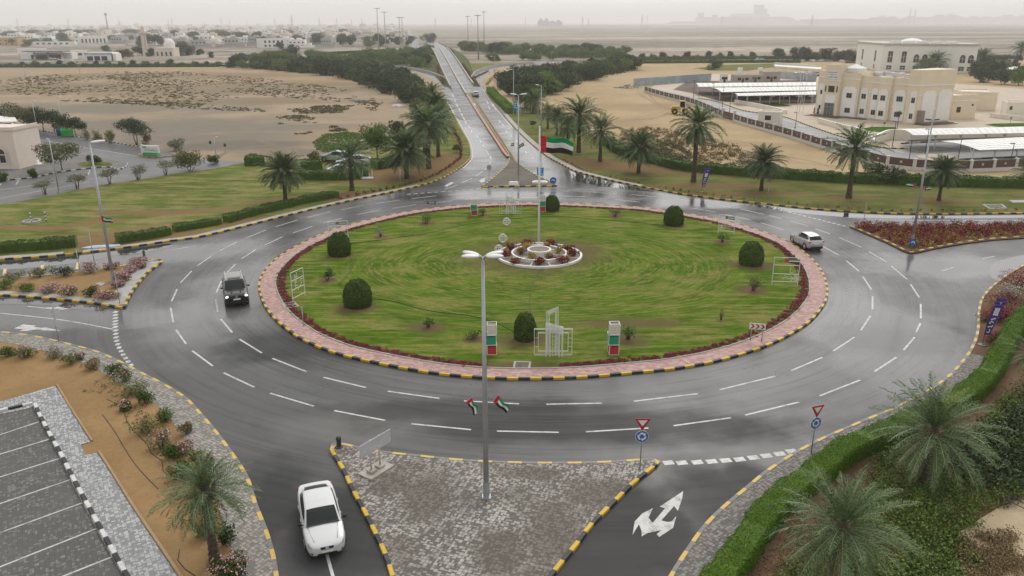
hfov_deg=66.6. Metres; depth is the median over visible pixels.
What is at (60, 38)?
town tree
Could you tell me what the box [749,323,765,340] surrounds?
chevron board
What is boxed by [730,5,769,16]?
distant works
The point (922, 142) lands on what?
kerb
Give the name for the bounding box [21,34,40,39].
villa
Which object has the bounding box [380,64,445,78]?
guard wall
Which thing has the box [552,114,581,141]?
palm tree
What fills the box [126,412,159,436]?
verge shrub
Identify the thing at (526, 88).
palm tree
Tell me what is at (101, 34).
villa
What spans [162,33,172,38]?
villa
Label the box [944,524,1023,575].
dry plants
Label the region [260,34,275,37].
villa
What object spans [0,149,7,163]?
window
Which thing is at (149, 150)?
billboard
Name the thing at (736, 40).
desert ground
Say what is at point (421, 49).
wood tree
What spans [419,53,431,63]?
wood tree
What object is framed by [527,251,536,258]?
croton shrub
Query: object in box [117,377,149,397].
verge shrub
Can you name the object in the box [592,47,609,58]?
wood tree
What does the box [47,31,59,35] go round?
villa
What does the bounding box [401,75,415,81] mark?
wood tree
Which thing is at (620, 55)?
wood tree
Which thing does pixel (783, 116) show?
kerb
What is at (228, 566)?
verge shrub
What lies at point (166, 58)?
boundary wall
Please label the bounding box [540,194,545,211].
stacked boxes
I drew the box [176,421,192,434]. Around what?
verge shrub
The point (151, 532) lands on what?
path edging
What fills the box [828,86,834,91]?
window
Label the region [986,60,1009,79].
roadside tree
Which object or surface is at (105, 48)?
town tree
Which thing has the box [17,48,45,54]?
roadside store
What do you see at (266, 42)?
white corner villa
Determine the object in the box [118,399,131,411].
verge shrub
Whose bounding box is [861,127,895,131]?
grass bed
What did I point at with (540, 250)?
planter
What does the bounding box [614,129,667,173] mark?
palm tree
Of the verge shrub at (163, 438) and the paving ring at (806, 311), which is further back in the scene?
the paving ring at (806, 311)
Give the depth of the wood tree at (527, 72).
271.33 m
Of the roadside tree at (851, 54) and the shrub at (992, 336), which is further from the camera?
the roadside tree at (851, 54)
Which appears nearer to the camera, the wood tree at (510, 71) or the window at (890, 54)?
the wood tree at (510, 71)
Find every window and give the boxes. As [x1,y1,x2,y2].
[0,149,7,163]
[31,55,60,58]
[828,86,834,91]
[887,51,892,61]
[896,96,902,101]
[901,51,906,62]
[913,54,918,61]
[959,55,965,62]
[968,55,973,62]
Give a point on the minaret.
(143, 34)
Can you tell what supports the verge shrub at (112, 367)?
on the soil verge at (19, 376)
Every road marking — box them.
[0,90,1001,575]
[2,262,79,275]
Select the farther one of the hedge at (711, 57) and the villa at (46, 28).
the villa at (46, 28)
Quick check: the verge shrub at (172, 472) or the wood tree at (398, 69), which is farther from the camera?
the wood tree at (398, 69)
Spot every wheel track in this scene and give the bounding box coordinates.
[90,116,309,159]
[554,90,845,169]
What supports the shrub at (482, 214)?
on the lawn at (662, 288)
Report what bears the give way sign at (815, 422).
on the pavement at (721, 527)
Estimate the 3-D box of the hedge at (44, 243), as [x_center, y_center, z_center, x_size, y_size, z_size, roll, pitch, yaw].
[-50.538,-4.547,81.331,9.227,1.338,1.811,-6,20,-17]
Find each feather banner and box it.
[699,168,710,192]
[977,297,1006,346]
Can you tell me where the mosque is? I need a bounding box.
[154,36,179,56]
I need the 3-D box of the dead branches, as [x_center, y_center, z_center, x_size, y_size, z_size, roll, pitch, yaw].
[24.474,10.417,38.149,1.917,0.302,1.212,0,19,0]
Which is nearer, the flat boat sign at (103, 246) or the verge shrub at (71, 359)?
the verge shrub at (71, 359)
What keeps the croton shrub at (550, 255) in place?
in the planter
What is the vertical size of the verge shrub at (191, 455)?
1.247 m
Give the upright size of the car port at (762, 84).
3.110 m
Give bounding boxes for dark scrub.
[616,125,750,165]
[651,139,691,159]
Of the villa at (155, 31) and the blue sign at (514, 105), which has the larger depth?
the villa at (155, 31)
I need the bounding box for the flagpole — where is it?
[537,126,540,243]
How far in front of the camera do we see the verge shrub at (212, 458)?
41.14 m
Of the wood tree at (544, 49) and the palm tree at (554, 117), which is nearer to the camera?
the palm tree at (554, 117)
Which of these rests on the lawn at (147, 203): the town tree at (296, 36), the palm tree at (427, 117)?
the palm tree at (427, 117)
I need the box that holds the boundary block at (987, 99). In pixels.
[954,88,998,110]
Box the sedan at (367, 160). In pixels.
[335,154,371,165]
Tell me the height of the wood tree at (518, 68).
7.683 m
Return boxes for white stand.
[361,169,373,178]
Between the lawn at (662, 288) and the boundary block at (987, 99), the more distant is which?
the boundary block at (987, 99)
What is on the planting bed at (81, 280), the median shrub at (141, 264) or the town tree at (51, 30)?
the median shrub at (141, 264)
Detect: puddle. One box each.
[0,244,172,269]
[0,298,108,310]
[568,170,657,191]
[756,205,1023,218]
[990,255,1023,280]
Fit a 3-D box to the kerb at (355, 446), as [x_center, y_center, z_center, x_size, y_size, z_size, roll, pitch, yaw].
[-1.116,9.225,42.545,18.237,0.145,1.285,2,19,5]
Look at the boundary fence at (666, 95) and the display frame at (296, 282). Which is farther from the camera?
the boundary fence at (666, 95)
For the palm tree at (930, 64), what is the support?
on the sand lot at (628, 103)
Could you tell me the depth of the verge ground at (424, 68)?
412.40 m
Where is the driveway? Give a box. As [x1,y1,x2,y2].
[661,90,1023,160]
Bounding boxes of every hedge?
[0,63,218,66]
[0,235,77,252]
[114,226,171,243]
[172,217,221,231]
[221,190,338,222]
[244,153,264,165]
[293,167,368,180]
[300,158,322,169]
[325,49,380,54]
[370,156,400,169]
[486,86,515,113]
[604,136,1023,188]
[635,55,1014,59]
[642,59,800,63]
[698,302,1023,575]
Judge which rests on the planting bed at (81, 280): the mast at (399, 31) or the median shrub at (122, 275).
the median shrub at (122, 275)
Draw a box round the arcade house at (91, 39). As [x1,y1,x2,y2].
[79,36,107,43]
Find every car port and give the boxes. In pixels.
[0,116,17,123]
[696,82,815,94]
[715,86,815,100]
[735,91,815,104]
[774,65,820,72]
[902,127,1023,149]
[942,137,1023,159]
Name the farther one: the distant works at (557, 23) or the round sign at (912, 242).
the distant works at (557, 23)
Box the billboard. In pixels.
[140,144,160,156]
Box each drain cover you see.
[513,361,530,368]
[982,204,1006,208]
[1009,200,1023,202]
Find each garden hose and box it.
[351,216,666,243]
[372,298,513,331]
[529,269,542,312]
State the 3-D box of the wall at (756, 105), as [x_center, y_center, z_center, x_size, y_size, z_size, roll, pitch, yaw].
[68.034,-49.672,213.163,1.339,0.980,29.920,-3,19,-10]
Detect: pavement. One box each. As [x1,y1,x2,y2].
[0,252,62,257]
[0,261,159,305]
[0,332,273,575]
[13,260,152,276]
[83,184,416,251]
[485,89,641,185]
[674,353,983,575]
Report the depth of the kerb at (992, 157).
134.15 m
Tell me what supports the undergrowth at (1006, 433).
on the soil verge at (1009, 375)
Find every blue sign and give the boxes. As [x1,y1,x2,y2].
[513,101,516,114]
[537,167,543,179]
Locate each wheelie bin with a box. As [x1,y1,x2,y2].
[56,128,61,135]
[60,128,72,135]
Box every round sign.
[114,271,119,302]
[550,177,555,183]
[909,239,916,245]
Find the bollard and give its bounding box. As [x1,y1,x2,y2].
[335,436,342,448]
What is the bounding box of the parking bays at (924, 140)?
[904,137,1014,142]
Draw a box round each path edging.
[56,384,92,441]
[97,450,182,575]
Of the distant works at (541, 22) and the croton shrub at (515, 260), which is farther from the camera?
the distant works at (541, 22)
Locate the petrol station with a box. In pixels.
[20,50,77,59]
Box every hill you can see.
[661,21,704,24]
[700,16,807,24]
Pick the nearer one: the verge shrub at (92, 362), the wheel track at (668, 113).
the verge shrub at (92, 362)
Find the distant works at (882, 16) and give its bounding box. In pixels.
[875,15,898,18]
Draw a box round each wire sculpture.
[499,188,520,213]
[534,307,572,356]
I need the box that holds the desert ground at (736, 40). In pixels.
[0,23,1023,67]
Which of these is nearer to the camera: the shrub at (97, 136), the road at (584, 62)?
the shrub at (97, 136)
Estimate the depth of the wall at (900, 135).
155.60 m
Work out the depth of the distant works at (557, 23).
4817.57 m
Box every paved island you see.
[330,444,658,575]
[470,93,554,185]
[917,154,967,160]
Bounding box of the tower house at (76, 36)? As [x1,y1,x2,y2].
[73,33,82,43]
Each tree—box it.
[0,30,22,35]
[0,100,19,115]
[4,106,39,123]
[20,106,45,123]
[21,39,32,46]
[23,106,46,131]
[29,38,40,41]
[30,29,64,33]
[30,109,60,132]
[31,142,81,170]
[41,38,51,41]
[50,112,69,129]
[54,35,73,40]
[62,117,86,135]
[73,29,95,33]
[101,45,111,51]
[113,116,152,144]
[115,50,125,57]
[120,29,139,33]
[121,49,133,56]
[131,46,142,55]
[134,33,155,45]
[144,48,154,56]
[147,448,263,564]
[150,34,164,45]
[165,59,174,63]
[172,148,205,170]
[175,43,186,54]
[179,44,195,55]
[187,31,198,37]
[195,49,204,54]
[207,29,225,35]
[207,51,213,57]
[217,31,230,36]
[224,55,237,67]
[231,31,250,36]
[234,59,248,68]
[237,52,247,61]
[247,55,263,68]
[249,60,263,67]
[251,31,261,36]
[253,151,307,199]
[254,53,266,57]
[259,50,271,54]
[267,56,283,67]
[268,58,286,69]
[272,50,285,55]
[275,41,283,49]
[281,45,300,56]
[286,59,301,71]
[291,35,305,38]
[296,56,306,66]
[304,49,317,56]
[304,56,314,65]
[310,31,324,42]
[310,60,330,74]
[312,50,329,57]
[321,137,375,190]
[330,60,343,72]
[334,63,348,77]
[336,33,348,38]
[336,36,347,44]
[341,64,356,77]
[344,68,356,78]
[345,35,356,45]
[351,50,362,56]
[358,122,394,157]
[360,47,375,53]
[360,66,380,81]
[362,37,371,43]
[362,71,377,84]
[363,40,376,47]
[364,50,379,59]
[371,33,384,40]
[373,126,435,178]
[374,74,385,88]
[375,52,388,59]
[377,38,389,46]
[377,74,399,92]
[378,49,391,53]
[379,63,395,69]
[387,120,405,136]
[391,70,410,76]
[392,36,401,44]
[393,66,410,72]
[394,79,416,102]
[397,100,458,168]
[399,52,408,58]
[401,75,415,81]
[402,49,414,53]
[403,87,424,102]
[403,107,435,154]
[405,40,411,45]
[405,76,425,85]
[405,82,429,98]
[409,50,422,57]
[409,96,421,122]
[410,56,426,65]
[413,100,461,156]
[416,91,452,118]
[418,48,429,51]
[418,81,446,100]
[419,33,436,42]
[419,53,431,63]
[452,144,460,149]
[460,43,471,50]
[466,43,475,51]
[472,42,485,49]
[484,53,494,60]
[487,42,497,52]
[492,55,500,61]
[493,70,508,83]
[494,42,507,53]
[495,41,509,52]
[496,73,510,89]
[499,64,526,72]
[500,45,513,54]
[501,72,523,95]
[508,69,521,74]
[511,83,539,107]
[512,45,522,54]
[515,74,546,95]
[516,69,535,74]
[519,52,529,59]
[519,88,550,113]
[521,42,532,51]
[527,64,551,71]
[529,53,539,60]
[530,83,546,98]
[531,44,543,53]
[533,71,559,82]
[535,102,555,128]
[538,45,553,56]
[538,70,561,77]
[538,74,564,93]
[545,105,568,135]
[546,51,557,59]
[550,94,605,152]
[552,70,575,90]
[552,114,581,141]
[553,49,563,56]
[553,63,583,84]
[555,44,567,56]
[558,46,568,56]
[567,44,583,50]
[567,47,580,57]
[574,59,608,79]
[577,111,625,161]
[578,49,590,58]
[585,43,597,50]
[587,57,596,62]
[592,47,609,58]
[603,56,622,70]
[603,60,617,72]
[603,63,609,75]
[606,46,614,52]
[608,48,624,55]
[613,53,628,57]
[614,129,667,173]
[619,58,633,69]
[620,45,632,52]
[623,54,637,59]
[628,59,641,69]
[629,57,644,69]
[659,52,667,56]
[669,101,729,181]
[682,51,690,56]
[705,50,712,56]
[706,58,723,69]
[727,51,734,55]
[737,142,789,190]
[764,463,925,575]
[771,48,785,59]
[789,46,801,59]
[798,46,812,60]
[810,52,820,60]
[819,47,837,60]
[820,122,894,197]
[831,50,844,61]
[843,49,856,62]
[858,372,1017,492]
[862,162,912,182]
[912,58,927,68]
[918,57,944,68]
[919,154,968,200]
[921,50,952,67]
[968,60,993,75]
[970,65,992,82]
[976,48,998,60]
[979,56,998,65]
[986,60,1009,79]
[990,68,1011,83]
[993,60,1012,69]
[995,54,1010,62]
[1000,335,1023,394]
[1008,67,1023,84]
[1009,40,1023,56]
[1009,162,1023,177]
[1012,54,1023,62]
[1012,61,1020,66]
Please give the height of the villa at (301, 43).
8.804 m
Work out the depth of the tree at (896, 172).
113.31 m
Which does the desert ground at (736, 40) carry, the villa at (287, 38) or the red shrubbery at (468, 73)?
the villa at (287, 38)
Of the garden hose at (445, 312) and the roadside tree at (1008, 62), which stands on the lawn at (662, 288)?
the garden hose at (445, 312)
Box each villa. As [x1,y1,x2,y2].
[7,32,25,37]
[18,28,29,32]
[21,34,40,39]
[33,31,47,35]
[38,35,57,40]
[42,27,52,30]
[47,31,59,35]
[63,30,75,36]
[92,33,108,35]
[96,29,113,33]
[104,34,133,44]
[124,33,136,38]
[128,39,162,44]
[150,29,160,33]
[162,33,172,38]
[171,35,185,38]
[172,37,191,45]
[175,31,188,37]
[191,38,217,47]
[194,29,205,33]
[195,34,220,41]
[205,32,220,36]
[216,36,229,43]
[217,36,246,46]
[235,27,248,32]
[236,35,247,42]
[244,35,258,44]
[256,38,285,47]
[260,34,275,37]
[262,31,277,35]
[269,29,284,34]
[281,31,292,36]
[283,36,293,45]
[283,38,314,47]
[315,36,341,47]
[318,33,334,42]
[331,28,338,32]
[333,35,359,44]
[347,29,361,33]
[352,31,361,36]
[358,29,374,36]
[374,31,386,35]
[384,27,392,31]
[390,35,409,43]
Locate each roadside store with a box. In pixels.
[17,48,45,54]
[70,50,86,56]
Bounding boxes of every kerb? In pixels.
[0,87,471,259]
[0,259,162,308]
[0,331,278,575]
[0,402,32,411]
[5,162,127,180]
[33,402,129,575]
[39,130,139,146]
[139,153,174,157]
[258,202,828,379]
[329,448,657,575]
[330,443,659,464]
[466,94,509,157]
[468,91,556,186]
[483,87,1023,214]
[668,264,1023,575]
[700,98,831,133]
[832,133,909,148]
[851,226,1023,251]
[901,140,952,143]
[962,156,1023,159]
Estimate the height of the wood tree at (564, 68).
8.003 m
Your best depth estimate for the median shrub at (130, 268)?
73.94 m
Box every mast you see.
[374,8,379,49]
[384,14,386,47]
[396,17,401,47]
[474,15,480,58]
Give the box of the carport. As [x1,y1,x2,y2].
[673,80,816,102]
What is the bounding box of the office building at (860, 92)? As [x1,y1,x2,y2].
[806,63,957,125]
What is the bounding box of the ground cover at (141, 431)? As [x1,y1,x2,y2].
[83,379,214,537]
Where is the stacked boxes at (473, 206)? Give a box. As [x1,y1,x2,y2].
[470,199,476,215]
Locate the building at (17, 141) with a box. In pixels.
[0,122,44,168]
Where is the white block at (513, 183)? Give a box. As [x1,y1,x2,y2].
[508,181,518,184]
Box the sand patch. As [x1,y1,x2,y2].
[910,499,1023,575]
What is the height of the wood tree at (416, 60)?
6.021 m
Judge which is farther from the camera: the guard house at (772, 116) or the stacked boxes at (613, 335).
the guard house at (772, 116)
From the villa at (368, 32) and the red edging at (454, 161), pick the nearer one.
the red edging at (454, 161)
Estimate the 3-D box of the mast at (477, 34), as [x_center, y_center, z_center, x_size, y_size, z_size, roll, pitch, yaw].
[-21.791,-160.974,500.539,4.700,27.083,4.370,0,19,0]
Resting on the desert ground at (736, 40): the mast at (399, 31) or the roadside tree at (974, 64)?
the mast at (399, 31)
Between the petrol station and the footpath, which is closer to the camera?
the footpath
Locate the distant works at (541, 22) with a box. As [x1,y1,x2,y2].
[537,18,549,25]
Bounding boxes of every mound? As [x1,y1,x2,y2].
[349,98,361,100]
[391,104,404,106]
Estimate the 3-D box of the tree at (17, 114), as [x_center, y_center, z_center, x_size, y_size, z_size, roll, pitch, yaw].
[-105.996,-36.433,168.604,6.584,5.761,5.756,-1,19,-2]
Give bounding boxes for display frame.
[290,267,305,299]
[328,221,347,234]
[718,214,735,231]
[772,257,800,284]
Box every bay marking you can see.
[0,139,135,197]
[0,422,111,575]
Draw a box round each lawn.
[0,99,469,255]
[276,205,808,367]
[508,106,1023,212]
[695,63,773,70]
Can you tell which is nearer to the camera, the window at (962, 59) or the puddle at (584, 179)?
the puddle at (584, 179)
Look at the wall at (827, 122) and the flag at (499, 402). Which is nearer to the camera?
the flag at (499, 402)
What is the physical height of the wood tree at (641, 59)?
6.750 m
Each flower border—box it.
[276,204,809,366]
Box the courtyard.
[652,74,1023,147]
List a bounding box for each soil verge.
[0,342,232,575]
[747,266,1023,575]
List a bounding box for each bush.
[0,171,8,181]
[27,168,38,176]
[85,154,101,163]
[167,137,184,150]
[206,155,220,162]
[326,231,354,258]
[339,278,375,311]
[511,311,537,343]
[546,194,560,211]
[661,205,685,227]
[736,240,766,268]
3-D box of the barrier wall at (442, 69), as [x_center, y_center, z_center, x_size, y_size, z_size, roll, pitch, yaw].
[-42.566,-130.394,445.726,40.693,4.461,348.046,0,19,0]
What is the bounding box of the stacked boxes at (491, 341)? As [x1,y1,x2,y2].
[486,321,496,354]
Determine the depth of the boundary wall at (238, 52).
630.45 m
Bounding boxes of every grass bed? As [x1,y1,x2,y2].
[78,162,111,166]
[762,103,789,106]
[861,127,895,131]
[986,123,1023,126]
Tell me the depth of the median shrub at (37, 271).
72.69 m
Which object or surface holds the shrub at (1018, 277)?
on the soil verge at (1009, 375)
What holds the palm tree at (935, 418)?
on the soil verge at (1009, 375)
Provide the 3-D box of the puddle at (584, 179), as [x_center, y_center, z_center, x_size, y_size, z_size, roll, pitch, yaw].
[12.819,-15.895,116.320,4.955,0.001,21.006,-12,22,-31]
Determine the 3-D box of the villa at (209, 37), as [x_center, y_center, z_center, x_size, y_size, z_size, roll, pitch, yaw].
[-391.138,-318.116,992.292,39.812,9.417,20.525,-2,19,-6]
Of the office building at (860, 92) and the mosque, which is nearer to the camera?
the office building at (860, 92)
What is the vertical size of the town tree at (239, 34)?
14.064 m
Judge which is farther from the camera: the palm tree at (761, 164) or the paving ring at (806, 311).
the palm tree at (761, 164)
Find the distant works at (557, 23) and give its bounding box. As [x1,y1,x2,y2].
[550,20,562,25]
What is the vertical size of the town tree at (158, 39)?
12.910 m
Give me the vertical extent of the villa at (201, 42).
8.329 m
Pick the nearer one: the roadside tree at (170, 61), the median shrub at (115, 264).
the median shrub at (115, 264)
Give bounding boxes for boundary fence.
[644,86,722,116]
[733,113,1023,171]
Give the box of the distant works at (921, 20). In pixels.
[901,16,927,23]
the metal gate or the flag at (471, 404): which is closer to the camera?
the flag at (471, 404)
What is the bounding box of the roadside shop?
[84,52,121,60]
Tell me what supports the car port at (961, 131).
on the driveway
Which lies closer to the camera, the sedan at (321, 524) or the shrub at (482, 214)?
the sedan at (321, 524)
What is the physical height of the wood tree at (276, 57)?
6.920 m
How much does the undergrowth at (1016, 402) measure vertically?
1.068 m
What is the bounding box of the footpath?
[0,386,176,575]
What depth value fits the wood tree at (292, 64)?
372.19 m
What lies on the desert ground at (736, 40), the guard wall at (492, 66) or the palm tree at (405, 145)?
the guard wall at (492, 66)
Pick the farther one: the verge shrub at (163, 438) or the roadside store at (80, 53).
the roadside store at (80, 53)
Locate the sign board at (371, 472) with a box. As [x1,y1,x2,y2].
[357,429,393,480]
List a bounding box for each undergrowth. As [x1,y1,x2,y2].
[768,370,1023,575]
[893,526,983,575]
[935,395,1023,492]
[1009,369,1023,458]
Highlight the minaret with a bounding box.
[138,23,147,55]
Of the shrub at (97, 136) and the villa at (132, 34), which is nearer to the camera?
the shrub at (97, 136)
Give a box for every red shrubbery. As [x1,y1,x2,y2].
[436,64,445,83]
[461,64,479,85]
[473,70,488,77]
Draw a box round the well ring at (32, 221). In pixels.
[22,212,46,223]
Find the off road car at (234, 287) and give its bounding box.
[220,270,249,305]
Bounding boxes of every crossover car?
[320,150,346,161]
[472,91,478,96]
[789,231,824,249]
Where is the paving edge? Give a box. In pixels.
[275,205,809,368]
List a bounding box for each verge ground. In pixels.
[219,65,429,70]
[470,63,505,71]
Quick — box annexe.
[949,92,978,118]
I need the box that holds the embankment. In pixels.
[422,42,477,86]
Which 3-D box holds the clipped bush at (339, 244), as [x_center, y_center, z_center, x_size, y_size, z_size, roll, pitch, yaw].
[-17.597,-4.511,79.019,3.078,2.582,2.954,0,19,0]
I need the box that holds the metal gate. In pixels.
[721,108,735,121]
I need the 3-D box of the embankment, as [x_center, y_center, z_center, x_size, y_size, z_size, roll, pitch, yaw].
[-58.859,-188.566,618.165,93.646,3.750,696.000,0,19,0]
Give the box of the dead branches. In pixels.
[992,496,1023,508]
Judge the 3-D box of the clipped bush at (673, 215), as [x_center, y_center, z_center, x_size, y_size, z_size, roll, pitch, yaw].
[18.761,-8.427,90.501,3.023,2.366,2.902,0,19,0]
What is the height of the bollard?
0.680 m
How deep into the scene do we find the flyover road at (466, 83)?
358.09 m
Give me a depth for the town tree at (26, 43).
794.77 m
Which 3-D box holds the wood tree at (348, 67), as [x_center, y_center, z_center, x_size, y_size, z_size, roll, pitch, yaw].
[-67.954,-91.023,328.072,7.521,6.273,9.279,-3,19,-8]
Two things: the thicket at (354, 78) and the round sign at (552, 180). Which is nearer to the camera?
the round sign at (552, 180)
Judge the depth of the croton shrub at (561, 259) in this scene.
75.93 m
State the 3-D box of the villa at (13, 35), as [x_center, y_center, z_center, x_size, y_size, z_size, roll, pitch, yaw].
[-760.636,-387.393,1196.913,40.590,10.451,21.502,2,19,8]
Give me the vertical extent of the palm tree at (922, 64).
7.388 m
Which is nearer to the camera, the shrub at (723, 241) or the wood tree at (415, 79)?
the shrub at (723, 241)
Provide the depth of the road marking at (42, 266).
75.93 m
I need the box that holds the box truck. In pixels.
[58,59,77,63]
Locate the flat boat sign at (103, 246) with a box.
[82,244,120,248]
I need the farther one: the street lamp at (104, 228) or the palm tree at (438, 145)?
the palm tree at (438, 145)
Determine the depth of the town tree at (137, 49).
576.09 m
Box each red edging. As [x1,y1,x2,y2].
[337,128,462,198]
[557,156,1017,210]
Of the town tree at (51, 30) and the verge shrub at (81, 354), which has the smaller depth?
the verge shrub at (81, 354)
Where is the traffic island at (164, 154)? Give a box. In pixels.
[140,151,175,157]
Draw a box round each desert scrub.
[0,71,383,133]
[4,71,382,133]
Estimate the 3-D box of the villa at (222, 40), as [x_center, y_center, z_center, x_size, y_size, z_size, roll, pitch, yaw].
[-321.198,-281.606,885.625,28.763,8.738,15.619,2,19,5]
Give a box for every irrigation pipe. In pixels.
[102,414,157,488]
[107,399,170,478]
[177,549,195,575]
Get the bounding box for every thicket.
[235,62,423,104]
[246,56,433,67]
[461,49,627,57]
[497,66,641,93]
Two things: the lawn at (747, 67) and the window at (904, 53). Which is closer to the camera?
the window at (904, 53)
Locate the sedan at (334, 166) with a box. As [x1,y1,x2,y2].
[326,164,352,169]
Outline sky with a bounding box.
[0,0,1023,24]
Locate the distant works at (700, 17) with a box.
[695,13,718,21]
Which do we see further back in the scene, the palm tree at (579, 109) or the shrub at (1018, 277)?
the palm tree at (579, 109)
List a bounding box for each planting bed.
[0,260,159,305]
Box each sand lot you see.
[0,67,444,160]
[482,61,1023,176]
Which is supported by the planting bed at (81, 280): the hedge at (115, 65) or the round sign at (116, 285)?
the round sign at (116, 285)
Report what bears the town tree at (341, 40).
on the desert ground at (736, 40)
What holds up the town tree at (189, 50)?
on the desert ground at (736, 40)
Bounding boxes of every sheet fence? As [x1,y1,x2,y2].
[633,73,711,85]
[780,72,816,81]
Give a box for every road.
[0,63,1023,575]
[407,28,419,47]
[427,42,475,94]
[534,60,1023,62]
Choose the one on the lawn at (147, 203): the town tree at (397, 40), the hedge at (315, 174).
the hedge at (315, 174)
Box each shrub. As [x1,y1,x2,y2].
[0,278,15,288]
[0,346,17,356]
[1,270,25,280]
[14,281,35,292]
[14,343,39,357]
[28,265,55,277]
[31,177,52,193]
[38,281,63,294]
[44,345,64,359]
[48,264,75,275]
[56,283,78,295]
[58,350,78,365]
[65,173,87,188]
[76,351,85,359]
[78,261,99,274]
[79,356,100,370]
[80,284,99,296]
[81,128,90,139]
[91,130,103,139]
[92,290,121,300]
[97,168,118,183]
[102,362,126,374]
[103,129,115,142]
[103,261,121,269]
[108,366,133,384]
[109,279,125,286]
[113,271,132,280]
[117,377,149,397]
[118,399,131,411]
[121,264,137,272]
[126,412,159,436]
[127,256,149,263]
[130,164,147,179]
[133,260,147,267]
[134,389,155,403]
[141,134,151,143]
[144,427,172,448]
[154,407,174,422]
[155,158,175,174]
[160,443,182,459]
[167,457,194,479]
[171,438,194,456]
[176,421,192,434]
[184,448,207,467]
[193,523,205,534]
[203,454,214,468]
[204,547,252,575]
[216,520,237,546]
[307,150,321,160]
[318,266,337,283]
[373,226,388,238]
[416,213,436,225]
[419,317,435,330]
[462,330,481,342]
[477,208,490,216]
[502,249,511,256]
[504,242,517,250]
[510,257,521,264]
[516,246,524,254]
[520,238,535,244]
[522,242,532,249]
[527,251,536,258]
[533,256,545,265]
[544,238,558,245]
[545,251,555,258]
[553,246,562,253]
[555,253,569,263]
[561,244,574,250]
[566,249,579,256]
[607,208,621,218]
[619,323,636,342]
[715,232,730,244]
[717,308,725,320]
[741,277,764,293]
[975,308,1001,321]
[981,291,1023,308]
[984,329,998,340]
[991,306,1014,320]
[994,282,1023,298]
[995,267,1023,285]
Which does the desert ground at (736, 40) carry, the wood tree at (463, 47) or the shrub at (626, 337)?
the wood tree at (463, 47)
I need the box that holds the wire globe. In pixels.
[498,234,506,242]
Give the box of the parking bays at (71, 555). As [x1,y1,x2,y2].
[0,407,122,575]
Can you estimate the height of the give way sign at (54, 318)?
2.713 m
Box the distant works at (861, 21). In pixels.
[799,18,903,23]
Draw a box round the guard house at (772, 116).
[758,109,783,125]
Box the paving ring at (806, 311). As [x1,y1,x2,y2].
[260,203,825,376]
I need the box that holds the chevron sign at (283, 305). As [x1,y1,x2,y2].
[281,301,298,308]
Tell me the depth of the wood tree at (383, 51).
482.43 m
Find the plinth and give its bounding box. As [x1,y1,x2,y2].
[532,180,547,182]
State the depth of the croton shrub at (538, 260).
75.41 m
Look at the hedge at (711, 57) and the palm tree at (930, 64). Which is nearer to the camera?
the palm tree at (930, 64)
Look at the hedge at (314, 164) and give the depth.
124.89 m
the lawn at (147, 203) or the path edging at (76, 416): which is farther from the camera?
the lawn at (147, 203)
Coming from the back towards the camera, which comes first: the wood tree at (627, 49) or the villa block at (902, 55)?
the wood tree at (627, 49)
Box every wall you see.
[31,44,124,46]
[127,54,209,60]
[214,50,272,54]
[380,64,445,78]
[431,47,450,87]
[439,48,466,94]
[447,47,473,84]
[471,62,533,76]
[735,99,787,113]
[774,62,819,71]
[818,118,874,144]
[875,129,1023,144]
[990,113,1023,120]
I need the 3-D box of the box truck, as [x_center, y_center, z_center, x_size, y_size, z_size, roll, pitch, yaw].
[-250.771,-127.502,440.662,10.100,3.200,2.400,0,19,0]
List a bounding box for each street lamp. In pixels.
[46,138,60,192]
[89,140,116,280]
[461,250,503,499]
[509,69,513,114]
[510,93,526,182]
[535,84,541,143]
[911,118,939,238]
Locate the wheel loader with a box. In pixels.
[671,101,693,114]
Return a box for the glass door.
[823,102,833,114]
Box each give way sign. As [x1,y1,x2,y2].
[51,306,58,340]
[635,418,650,466]
[810,404,824,452]
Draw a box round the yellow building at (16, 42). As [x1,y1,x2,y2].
[0,38,26,45]
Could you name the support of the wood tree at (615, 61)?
on the desert ground at (736, 40)
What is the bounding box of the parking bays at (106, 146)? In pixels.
[39,132,140,155]
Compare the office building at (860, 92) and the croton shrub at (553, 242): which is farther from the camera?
the office building at (860, 92)
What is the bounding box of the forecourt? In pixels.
[0,148,126,178]
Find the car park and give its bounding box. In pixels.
[0,131,243,204]
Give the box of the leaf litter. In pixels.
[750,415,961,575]
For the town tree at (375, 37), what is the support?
on the desert ground at (736, 40)
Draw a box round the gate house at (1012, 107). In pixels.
[1000,100,1023,115]
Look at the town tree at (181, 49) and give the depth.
547.91 m
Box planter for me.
[497,242,581,268]
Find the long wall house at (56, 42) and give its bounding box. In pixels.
[32,41,76,44]
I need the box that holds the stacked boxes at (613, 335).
[607,321,620,354]
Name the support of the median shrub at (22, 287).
on the planting bed at (81, 280)
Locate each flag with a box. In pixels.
[101,216,112,222]
[466,397,477,414]
[493,395,509,412]
[541,136,573,154]
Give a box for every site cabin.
[719,74,727,82]
[730,74,752,82]
[751,74,763,82]
[759,71,780,81]
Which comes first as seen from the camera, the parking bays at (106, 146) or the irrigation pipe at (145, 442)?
the irrigation pipe at (145, 442)
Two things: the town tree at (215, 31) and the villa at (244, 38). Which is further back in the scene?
the town tree at (215, 31)
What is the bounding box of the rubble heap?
[613,84,642,88]
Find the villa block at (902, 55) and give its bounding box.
[855,38,980,72]

